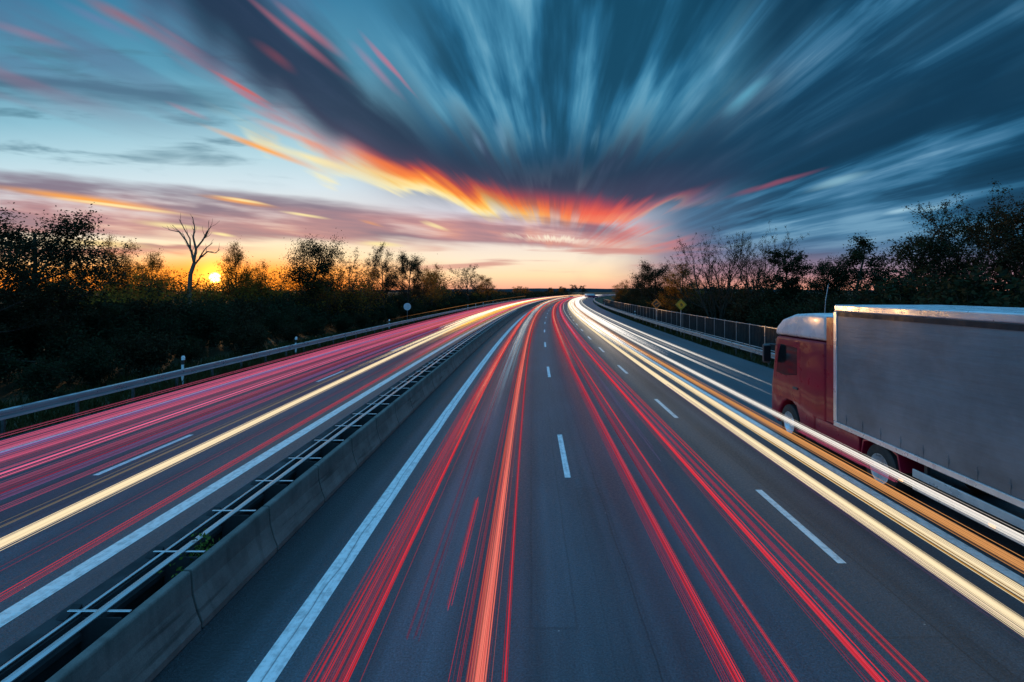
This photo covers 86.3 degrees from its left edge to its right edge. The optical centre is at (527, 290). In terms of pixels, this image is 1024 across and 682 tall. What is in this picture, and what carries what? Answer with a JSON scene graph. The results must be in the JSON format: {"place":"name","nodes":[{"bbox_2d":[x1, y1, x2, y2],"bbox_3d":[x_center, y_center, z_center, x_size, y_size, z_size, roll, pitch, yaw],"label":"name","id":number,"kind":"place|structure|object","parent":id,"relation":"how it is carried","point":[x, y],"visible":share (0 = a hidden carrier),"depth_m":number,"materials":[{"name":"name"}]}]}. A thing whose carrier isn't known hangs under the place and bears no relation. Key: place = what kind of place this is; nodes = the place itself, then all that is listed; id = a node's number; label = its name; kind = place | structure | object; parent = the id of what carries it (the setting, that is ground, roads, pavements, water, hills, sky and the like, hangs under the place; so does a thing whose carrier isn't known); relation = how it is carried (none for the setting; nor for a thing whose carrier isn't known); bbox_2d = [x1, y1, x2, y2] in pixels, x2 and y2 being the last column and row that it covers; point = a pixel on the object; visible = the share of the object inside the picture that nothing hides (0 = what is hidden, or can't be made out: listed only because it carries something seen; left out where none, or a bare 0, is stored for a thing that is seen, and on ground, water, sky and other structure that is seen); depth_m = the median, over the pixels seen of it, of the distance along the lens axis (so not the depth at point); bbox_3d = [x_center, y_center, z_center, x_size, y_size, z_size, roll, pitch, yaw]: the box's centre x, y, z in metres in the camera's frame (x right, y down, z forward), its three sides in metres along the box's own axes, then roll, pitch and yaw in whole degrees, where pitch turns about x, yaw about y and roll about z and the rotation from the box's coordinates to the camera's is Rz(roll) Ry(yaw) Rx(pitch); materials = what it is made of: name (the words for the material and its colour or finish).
{"place":"outdoors","nodes":[
{"label":"outdoors","id":0,"kind":"place"},
{"bbox_2d":[0,310,512,626],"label":"edge line","id":1,"kind":"object","parent":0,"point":[12,612],"visible":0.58,"depth_m":9.79,"materials":[{"name":"paint"}]},
{"bbox_2d":[0,291,1008,439],"bbox_3d":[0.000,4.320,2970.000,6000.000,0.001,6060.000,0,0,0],"label":"ground","id":2,"kind":"structure","parent":0,"point":[214,352],"depth_m":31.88,"materials":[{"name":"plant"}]},
{"bbox_2d":[1,355,81,401],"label":"shrub","id":3,"kind":"object","parent":2,"relation":"on","point":[40,374],"visible":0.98,"depth_m":20.28,"materials":[{"name":"green plant"}]},
{"bbox_2d":[0,226,110,388],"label":"broadleaf tree","id":4,"kind":"object","parent":2,"relation":"on","point":[23,291],"visible":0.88,"depth_m":23.64,"materials":[{"name":"green plant"}]},
{"bbox_2d":[23,323,121,385],"bbox_3d":[-20.783,2.906,24.751,4.176,3.054,3.592,0,0,20],"label":"shrub","id":5,"kind":"object","parent":2,"relation":"on","point":[61,342],"visible":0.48,"depth_m":24.28,"materials":[{"name":"green plant"}]},
{"bbox_2d":[0,202,167,376],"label":"broadleaf tree","id":6,"kind":"object","parent":2,"relation":"on","point":[53,248],"visible":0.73,"depth_m":27.91,"materials":[{"name":"green plant"}]},
{"bbox_2d":[56,340,136,387],"bbox_3d":[-18.580,3.280,23.678,2.550,2.239,2.944,0,0,-3],"label":"shrub","id":7,"kind":"object","parent":2,"relation":"on","point":[96,366],"visible":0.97,"depth_m":23.22,"materials":[{"name":"green plant"}]},
{"bbox_2d":[93,232,140,306],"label":"autumn tree","id":8,"kind":"object","parent":2,"relation":"on","point":[106,242],"visible":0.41,"depth_m":51.45,"materials":[{"name":"brown plant"}]},
{"bbox_2d":[105,327,189,376],"bbox_3d":[-18.830,3.103,26.796,3.370,2.632,3.396,0,0,9],"label":"shrub","id":9,"kind":"object","parent":2,"relation":"on","point":[152,353],"visible":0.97,"depth_m":26.66,"materials":[{"name":"green plant"}]},
{"bbox_2d":[121,246,177,309],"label":"autumn tree","id":10,"kind":"object","parent":2,"relation":"on","point":[152,262],"visible":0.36,"depth_m":49.58,"materials":[{"name":"brown plant"}]},
{"bbox_2d":[112,248,195,309],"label":"golden bush","id":11,"kind":"object","parent":2,"relation":"on","point":[160,282],"visible":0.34,"depth_m":45.47,"materials":[{"name":"brown plant"}]},
{"bbox_2d":[1,269,351,306],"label":"undergrowth","id":12,"kind":"object","parent":2,"relation":"on","point":[142,294],"visible":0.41,"depth_m":41.38,"materials":[{"name":"green plant"}]},
{"bbox_2d":[150,291,230,342],"bbox_3d":[-23.548,2.243,37.087,5.090,4.470,5.878,0,0,32],"label":"shrub","id":13,"kind":"object","parent":2,"relation":"on","point":[184,302],"visible":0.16,"depth_m":37.23,"materials":[{"name":"green plant"}]},
{"bbox_2d":[169,335,213,365],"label":"shrub","id":14,"kind":"object","parent":2,"relation":"on","point":[186,350],"visible":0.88,"depth_m":30.50,"materials":[{"name":"green plant"}]},
{"bbox_2d":[164,214,219,306],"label":"dead tree","id":15,"kind":"object","parent":2,"relation":"on","point":[192,268],"visible":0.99,"depth_m":47.00,"materials":[{"name":"brown wood"}]},
{"bbox_2d":[203,239,260,305],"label":"autumn tree","id":16,"kind":"object","parent":2,"relation":"on","point":[237,255],"visible":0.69,"depth_m":49.62,"materials":[{"name":"brown plant"}]},
{"bbox_2d":[202,273,261,306],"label":"golden bush","id":17,"kind":"object","parent":2,"relation":"on","point":[230,292],"visible":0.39,"depth_m":48.88,"materials":[{"name":"brown plant"}]},
{"bbox_2d":[0,291,483,383],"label":"undergrowth","id":18,"kind":"object","parent":2,"relation":"on","point":[127,308],"visible":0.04,"depth_m":38.90,"materials":[{"name":"green plant"}]},
{"bbox_2d":[237,259,277,321],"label":"autumn tree","id":19,"kind":"object","parent":2,"relation":"on","point":[262,276],"visible":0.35,"depth_m":53.84,"materials":[{"name":"brown plant"}]},
{"bbox_2d":[0,295,563,437],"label":"guardrail","id":20,"kind":"object","parent":2,"relation":"on","point":[24,409],"visible":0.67,"depth_m":22.30,"materials":[{"name":"metal"}]},
{"bbox_2d":[271,321,306,342],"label":"shrub","id":21,"kind":"object","parent":2,"relation":"on","point":[290,333],"visible":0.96,"depth_m":42.66,"materials":[{"name":"green plant"}]},
{"bbox_2d":[0,294,608,652],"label":"carriageway","id":22,"kind":"structure","parent":2,"relation":"on","point":[16,629],"depth_m":12.81,"materials":[{"name":"asphalt"}]},
{"bbox_2d":[0,313,483,510],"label":"light trail","id":23,"kind":"object","parent":22,"relation":"on","point":[204,425],"visible":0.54,"depth_m":13.56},
{"bbox_2d":[0,310,489,499],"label":"light trail","id":24,"kind":"object","parent":22,"relation":"on","point":[333,367],"visible":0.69,"depth_m":14.33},
{"bbox_2d":[0,309,490,486],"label":"light trail","id":25,"kind":"object","parent":22,"relation":"on","point":[185,417],"visible":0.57,"depth_m":14.36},
{"bbox_2d":[0,308,500,527],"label":"light trail","id":26,"kind":"object","parent":22,"relation":"on","point":[187,442],"visible":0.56,"depth_m":12.01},
{"bbox_2d":[0,306,502,498],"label":"light trail","id":27,"kind":"object","parent":22,"relation":"on","point":[175,426],"visible":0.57,"depth_m":13.14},
{"bbox_2d":[0,302,511,456],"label":"light trail","id":28,"kind":"object","parent":22,"relation":"on","point":[176,400],"visible":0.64,"depth_m":16.32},
{"bbox_2d":[0,305,512,550],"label":"light trail","id":29,"kind":"object","parent":22,"relation":"on","point":[49,520],"visible":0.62,"depth_m":10.51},
{"bbox_2d":[0,302,514,470],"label":"light trail","id":30,"kind":"object","parent":22,"relation":"on","point":[190,405],"visible":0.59,"depth_m":16.02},
{"bbox_2d":[0,298,538,466],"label":"light trail","id":31,"kind":"object","parent":22,"relation":"on","point":[434,323],"visible":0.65,"depth_m":17.28,"materials":[{"name":"red"}]},
{"bbox_2d":[0,297,542,444],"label":"light trail","id":32,"kind":"object","parent":22,"relation":"on","point":[110,411],"visible":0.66,"depth_m":18.20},
{"bbox_2d":[0,297,543,450],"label":"light trail","id":33,"kind":"object","parent":22,"relation":"on","point":[144,405],"visible":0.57,"depth_m":17.43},
{"bbox_2d":[0,297,546,477],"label":"light trail","id":34,"kind":"object","parent":22,"relation":"on","point":[196,407],"visible":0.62,"depth_m":15.15,"materials":[{"name":"red"}]},
{"bbox_2d":[0,296,551,437],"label":"light trail","id":35,"kind":"object","parent":22,"relation":"on","point":[224,375],"visible":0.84,"depth_m":21.68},
{"bbox_2d":[0,295,566,463],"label":"light trail","id":36,"kind":"object","parent":22,"relation":"on","point":[104,427],"visible":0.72,"depth_m":16.15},
{"bbox_2d":[0,295,576,601],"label":"light trail","id":37,"kind":"object","parent":22,"relation":"on","point":[206,478],"visible":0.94,"depth_m":9.44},
{"bbox_2d":[298,316,331,337],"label":"shrub","id":38,"kind":"object","parent":2,"relation":"on","point":[316,325],"visible":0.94,"depth_m":47.30,"materials":[{"name":"green plant"}]},
{"bbox_2d":[276,230,355,305],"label":"round tree","id":39,"kind":"object","parent":2,"relation":"on","point":[300,273],"visible":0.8,"depth_m":55.59,"materials":[{"name":"green plant"}]},
{"bbox_2d":[291,255,362,333],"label":"golden bush","id":40,"kind":"object","parent":2,"relation":"on","point":[326,300],"visible":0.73,"depth_m":54.74,"materials":[{"name":"brown plant"}]},
{"bbox_2d":[297,246,379,321],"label":"sparse tree","id":41,"kind":"object","parent":2,"relation":"on","point":[356,272],"visible":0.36,"depth_m":63.12,"materials":[{"name":"brown plant"}]},
{"bbox_2d":[327,310,357,332],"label":"shrub","id":42,"kind":"object","parent":2,"relation":"on","point":[341,324],"visible":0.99,"depth_m":51.56,"materials":[{"name":"green plant"}]},
{"bbox_2d":[317,265,383,321],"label":"golden bush","id":43,"kind":"object","parent":2,"relation":"on","point":[360,292],"visible":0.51,"depth_m":59.16,"materials":[{"name":"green plant"}]},
{"bbox_2d":[341,252,401,325],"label":"golden bush","id":44,"kind":"object","parent":2,"relation":"on","point":[371,290],"visible":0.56,"depth_m":67.03,"materials":[{"name":"brown plant"}]},
{"bbox_2d":[363,242,402,321],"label":"broadleaf tree","id":45,"kind":"object","parent":2,"relation":"on","point":[386,283],"visible":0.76,"depth_m":73.09,"materials":[{"name":"green plant"}]},
{"bbox_2d":[390,247,432,303],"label":"broadleaf tree","id":46,"kind":"object","parent":2,"relation":"on","point":[413,263],"visible":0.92,"depth_m":83.64,"materials":[{"name":"green plant"}]},
{"bbox_2d":[408,273,452,314],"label":"golden bush","id":47,"kind":"object","parent":2,"relation":"on","point":[436,290],"visible":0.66,"depth_m":94.51,"materials":[{"name":"brown plant"}]},
{"bbox_2d":[445,264,483,301],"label":"sparse tree","id":48,"kind":"object","parent":2,"relation":"on","point":[466,282],"visible":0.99,"depth_m":139.65,"materials":[{"name":"brown plant"}]},
{"bbox_2d":[468,291,574,302],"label":"undergrowth","id":49,"kind":"object","parent":2,"relation":"on","point":[511,295],"visible":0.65,"depth_m":260.87,"materials":[{"name":"green plant"}]},
{"bbox_2d":[151,294,1023,681],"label":"carriageway","id":50,"kind":"structure","parent":2,"relation":"on","point":[593,590],"depth_m":8.53,"materials":[{"name":"asphalt"}]},
{"bbox_2d":[247,299,559,681],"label":"edge line","id":51,"kind":"object","parent":50,"relation":"on","point":[272,664],"visible":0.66,"depth_m":8.27,"materials":[{"name":"paint"}]},
{"bbox_2d":[302,298,557,681],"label":"light trail","id":52,"kind":"object","parent":50,"relation":"on","point":[377,574],"visible":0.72,"depth_m":7.00,"materials":[{"name":"red"}]},
{"bbox_2d":[343,306,537,681],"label":"light trail","id":53,"kind":"object","parent":50,"relation":"on","point":[428,505],"visible":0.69,"depth_m":7.10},
{"bbox_2d":[406,332,520,638],"bbox_3d":[-0.282,3.441,47.707,0.626,0.068,84.632,0,0,2],"label":"light trail","id":54,"kind":"object","parent":50,"relation":"on","point":[454,517],"visible":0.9,"depth_m":7.80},
{"bbox_2d":[448,302,548,681],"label":"light trail","id":55,"kind":"object","parent":50,"relation":"on","point":[484,574],"visible":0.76,"depth_m":7.17,"materials":[{"name":"red"}]},
{"bbox_2d":[482,297,565,425],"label":"light trail","id":56,"kind":"object","parent":50,"relation":"on","point":[526,325],"visible":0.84,"depth_m":29.17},
{"bbox_2d":[466,295,582,681],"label":"light trail","id":57,"kind":"object","parent":50,"relation":"on","point":[494,567],"visible":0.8,"depth_m":6.74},
{"bbox_2d":[501,297,567,681],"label":"light trail","id":58,"kind":"object","parent":50,"relation":"on","point":[513,548],"visible":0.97,"depth_m":7.12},
{"bbox_2d":[551,305,740,681],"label":"light trail","id":59,"kind":"object","parent":50,"relation":"on","point":[553,324],"visible":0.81,"depth_m":7.10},
{"bbox_2d":[552,311,745,681],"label":"light trail","id":60,"kind":"object","parent":50,"relation":"on","point":[701,616],"visible":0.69,"depth_m":6.77,"materials":[{"name":"red"}]},
{"bbox_2d":[554,297,785,681],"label":"light trail","id":61,"kind":"object","parent":50,"relation":"on","point":[571,353],"visible":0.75,"depth_m":7.21,"materials":[{"name":"red"}]},
{"bbox_2d":[555,296,798,681],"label":"light trail","id":62,"kind":"object","parent":50,"relation":"on","point":[695,533],"visible":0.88,"depth_m":7.39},
{"bbox_2d":[559,300,869,681],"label":"light trail","id":63,"kind":"object","parent":50,"relation":"on","point":[742,536],"visible":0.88,"depth_m":7.15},
{"bbox_2d":[559,296,889,681],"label":"light trail","id":64,"kind":"object","parent":50,"relation":"on","point":[817,613],"visible":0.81,"depth_m":7.02,"materials":[{"name":"red"}]},
{"bbox_2d":[561,302,905,681],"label":"light trail","id":65,"kind":"object","parent":50,"relation":"on","point":[750,521],"visible":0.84,"depth_m":7.20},
{"bbox_2d":[561,296,925,681],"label":"light trail","id":66,"kind":"object","parent":50,"relation":"on","point":[798,561],"visible":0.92,"depth_m":6.84,"materials":[{"name":"red"}]},
{"bbox_2d":[568,297,1023,636],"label":"light trail","id":67,"kind":"object","parent":50,"relation":"on","point":[975,592],"visible":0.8,"depth_m":8.06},
{"bbox_2d":[570,297,1023,602],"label":"light trail","id":68,"kind":"object","parent":50,"relation":"on","point":[836,477],"visible":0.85,"depth_m":9.17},
{"bbox_2d":[572,302,1023,573],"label":"light trail","id":69,"kind":"object","parent":50,"relation":"on","point":[940,519],"visible":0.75,"depth_m":9.76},
{"bbox_2d":[575,297,1023,544],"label":"light trail","id":70,"kind":"object","parent":50,"relation":"on","point":[975,513],"visible":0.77,"depth_m":10.93,"materials":[{"name":"white"}]},
{"bbox_2d":[576,302,1023,585],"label":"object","id":71,"kind":"object","parent":50,"relation":"on","point":[1017,578],"visible":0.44,"depth_m":10.96,"materials":[{"name":"paint"}]},
{"bbox_2d":[756,490,845,562],"bbox_3d":[4.848,4.196,9.950,0.137,0.001,3.101,0,0,0],"label":"lane marking","id":72,"kind":"object","parent":50,"relation":"on","point":[816,540],"visible":1,"depth_m":9.59,"materials":[{"name":"paint"}]},
{"bbox_2d":[605,335,1023,601],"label":"light trail","id":73,"kind":"object","parent":50,"relation":"on","point":[877,509],"visible":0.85,"depth_m":8.17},
{"bbox_2d":[665,384,1022,640],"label":"light trail","id":74,"kind":"object","parent":50,"relation":"on","point":[859,519],"visible":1,"depth_m":7.97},
{"bbox_2d":[762,305,1023,545],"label":"articulated lorry","id":75,"kind":"object","parent":50,"relation":"on","point":[918,392],"visible":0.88,"depth_m":10.31,"materials":[{"name":"red paint"}]},
{"bbox_2d":[773,339,799,402],"bbox_3d":[7.301,2.220,15.480,0.042,1.640,1.600,0,0,0],"label":"door","id":76,"kind":"structure","parent":75,"relation":"in","point":[786,382],"depth_m":15.37,"materials":[{"name":"red paint"}]},
{"bbox_2d":[621,257,683,308],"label":"broadleaf tree","id":77,"kind":"object","parent":2,"relation":"on","point":[648,276],"visible":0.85,"depth_m":72.95,"materials":[{"name":"green plant"}]},
{"bbox_2d":[648,262,703,311],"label":"autumn tree","id":78,"kind":"object","parent":2,"relation":"on","point":[674,290],"visible":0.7,"depth_m":65.75,"materials":[{"name":"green plant"}]},
{"bbox_2d":[594,295,774,366],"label":"guardrail","id":79,"kind":"object","parent":2,"relation":"on","point":[751,350],"visible":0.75,"depth_m":43.79,"materials":[{"name":"metal"}]},
{"bbox_2d":[597,305,774,368],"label":"grass","id":80,"kind":"structure","parent":2,"relation":"on","point":[758,360],"depth_m":44.08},
{"bbox_2d":[603,299,779,359],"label":"roadside fence","id":81,"kind":"object","parent":2,"relation":"on","point":[754,335],"visible":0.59,"depth_m":44.24,"materials":[{"name":"metal"}]},
{"bbox_2d":[664,226,770,319],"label":"spreading tree","id":82,"kind":"object","parent":2,"relation":"on","point":[720,291],"visible":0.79,"depth_m":52.16,"materials":[{"name":"brown plant"}]},
{"bbox_2d":[715,222,807,312],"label":"spreading tree","id":83,"kind":"object","parent":2,"relation":"on","point":[760,271],"visible":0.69,"depth_m":49.25,"materials":[{"name":"brown plant"}]},
{"bbox_2d":[745,297,803,327],"bbox_3d":[18.418,2.448,39.309,5.509,4.028,4.770,0,0,38],"label":"shrub","id":84,"kind":"object","parent":2,"relation":"on","point":[768,318],"visible":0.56,"depth_m":39.28,"materials":[{"name":"green plant"}]},
{"bbox_2d":[746,245,815,314],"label":"tree","id":85,"kind":"object","parent":2,"relation":"on","point":[792,266],"visible":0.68,"depth_m":43.92,"materials":[{"name":"green plant"}]},
{"bbox_2d":[778,253,861,314],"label":"broadleaf tree","id":86,"kind":"object","parent":2,"relation":"on","point":[816,270],"visible":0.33,"depth_m":41.73,"materials":[{"name":"green plant"}]},
{"bbox_2d":[788,292,860,315],"bbox_3d":[19.166,2.291,34.009,5.973,4.368,5.172,0,0,38],"label":"shrub","id":87,"kind":"object","parent":2,"relation":"on","point":[816,309],"visible":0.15,"depth_m":34.44,"materials":[{"name":"green plant"}]},
{"bbox_2d":[630,265,1023,311],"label":"undergrowth","id":88,"kind":"object","parent":2,"relation":"on","point":[1007,286],"visible":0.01,"depth_m":26.25,"materials":[{"name":"green plant"}]},
{"bbox_2d":[793,286,875,314],"bbox_3d":[21.056,2.099,37.077,6.397,4.803,6.446,0,0,22],"label":"shrub","id":89,"kind":"object","parent":2,"relation":"on","point":[860,301],"visible":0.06,"depth_m":36.22,"materials":[{"name":"green plant"}]},
{"bbox_2d":[802,232,911,304],"bbox_3d":[23.712,0.022,38.470,5.566,8.879,7.142,0,0,-6],"label":"tree","id":90,"kind":"object","parent":2,"relation":"on","point":[858,253],"visible":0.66,"depth_m":39.14,"materials":[{"name":"green plant"}]},
{"bbox_2d":[830,267,994,311],"bbox_3d":[21.486,1.559,31.234,8.125,5.942,7.036,0,0,-8],"label":"shrub","id":91,"kind":"object","parent":2,"relation":"on","point":[900,290],"visible":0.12,"depth_m":31.09,"materials":[{"name":"green plant"}]},
{"bbox_2d":[834,212,998,303],"bbox_3d":[24.955,-0.176,35.357,8.500,9.271,9.928,0,0,-10],"label":"tree","id":92,"kind":"object","parent":2,"relation":"on","point":[929,248],"visible":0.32,"depth_m":33.80,"materials":[{"name":"green plant"}]},
{"bbox_2d":[873,226,984,299],"bbox_3d":[28.399,-0.067,37.440,7.276,8.980,8.048,0,0,-31],"label":"broadleaf tree","id":93,"kind":"object","parent":2,"relation":"on","point":[933,265],"visible":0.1,"depth_m":38.02,"materials":[{"name":"green plant"}]},
{"bbox_2d":[869,261,1023,306],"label":"shrub","id":94,"kind":"object","parent":2,"relation":"on","point":[954,297],"visible":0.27,"depth_m":26.43,"materials":[{"name":"green plant"}]},
{"bbox_2d":[883,199,1023,294],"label":"sparse tree","id":95,"kind":"object","parent":2,"relation":"on","point":[932,216],"visible":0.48,"depth_m":32.74,"materials":[{"name":"green plant"}]},
{"bbox_2d":[884,199,1023,305],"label":"broadleaf tree","id":96,"kind":"object","parent":2,"relation":"on","point":[1014,250],"visible":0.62,"depth_m":28.93,"materials":[{"name":"green plant"}]},
{"bbox_2d":[928,178,1023,294],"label":"sparse tree","id":97,"kind":"object","parent":2,"relation":"on","point":[1003,190],"visible":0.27,"depth_m":34.50,"materials":[{"name":"green plant"}]},
{"bbox_2d":[964,271,1023,307],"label":"shrub","id":98,"kind":"object","parent":2,"relation":"on","point":[1018,303],"visible":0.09,"depth_m":23.22,"materials":[{"name":"green plant"}]},
{"bbox_2d":[0,0,1023,290],"label":"sky","id":99,"kind":"structure","parent":0,"point":[531,143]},
{"label":"median strip","id":100,"kind":"structure","parent":0,"visible":0},
{"bbox_2d":[45,571,200,681],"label":"concrete barrier","id":101,"kind":"object","parent":100,"relation":"on","point":[149,639],"visible":1,"depth_m":5.88,"materials":[{"name":"concrete"}]},
{"bbox_2d":[183,507,276,627],"bbox_3d":[-4.170,3.833,7.780,0.284,0.735,1.984,0,0,0],"label":"concrete barrier","id":102,"kind":"object","parent":100,"relation":"on","point":[226,568],"visible":0.92,"depth_m":7.56,"materials":[{"name":"concrete"}]},
{"bbox_2d":[0,295,577,681],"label":"median guardrail","id":103,"kind":"object","parent":100,"relation":"on","point":[47,649],"visible":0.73,"depth_m":7.16,"materials":[{"name":"metal"}]},
{"bbox_2d":[263,466,323,550],"bbox_3d":[-4.161,3.833,9.800,0.284,0.735,1.984,0,0,0],"label":"concrete barrier","id":104,"kind":"object","parent":100,"relation":"on","point":[294,506],"visible":0.91,"depth_m":9.61,"materials":[{"name":"concrete"}]},
{"bbox_2d":[313,438,356,501],"bbox_3d":[-4.149,3.833,11.820,0.284,0.735,1.984,0,0,0],"label":"concrete barrier","id":105,"kind":"object","parent":100,"relation":"on","point":[337,467],"visible":0.91,"depth_m":11.66,"materials":[{"name":"concrete"}]},
{"bbox_2d":[348,418,380,468],"bbox_3d":[-4.134,3.833,13.840,0.284,0.735,1.984,0,0,0],"label":"concrete barrier","id":106,"kind":"object","parent":100,"relation":"on","point":[366,441],"visible":0.93,"depth_m":13.70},
{"bbox_2d":[373,403,398,443],"bbox_3d":[-4.118,3.833,15.860,0.284,0.735,1.984,0,0,1],"label":"concrete barrier","id":107,"kind":"object","parent":100,"relation":"on","point":[387,424],"visible":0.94,"depth_m":15.74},
{"bbox_2d":[392,391,412,425],"bbox_3d":[-4.099,3.833,17.880,0.284,0.735,1.984,0,0,1],"label":"concrete barrier","id":108,"kind":"object","parent":100,"relation":"on","point":[403,408],"visible":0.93,"depth_m":17.78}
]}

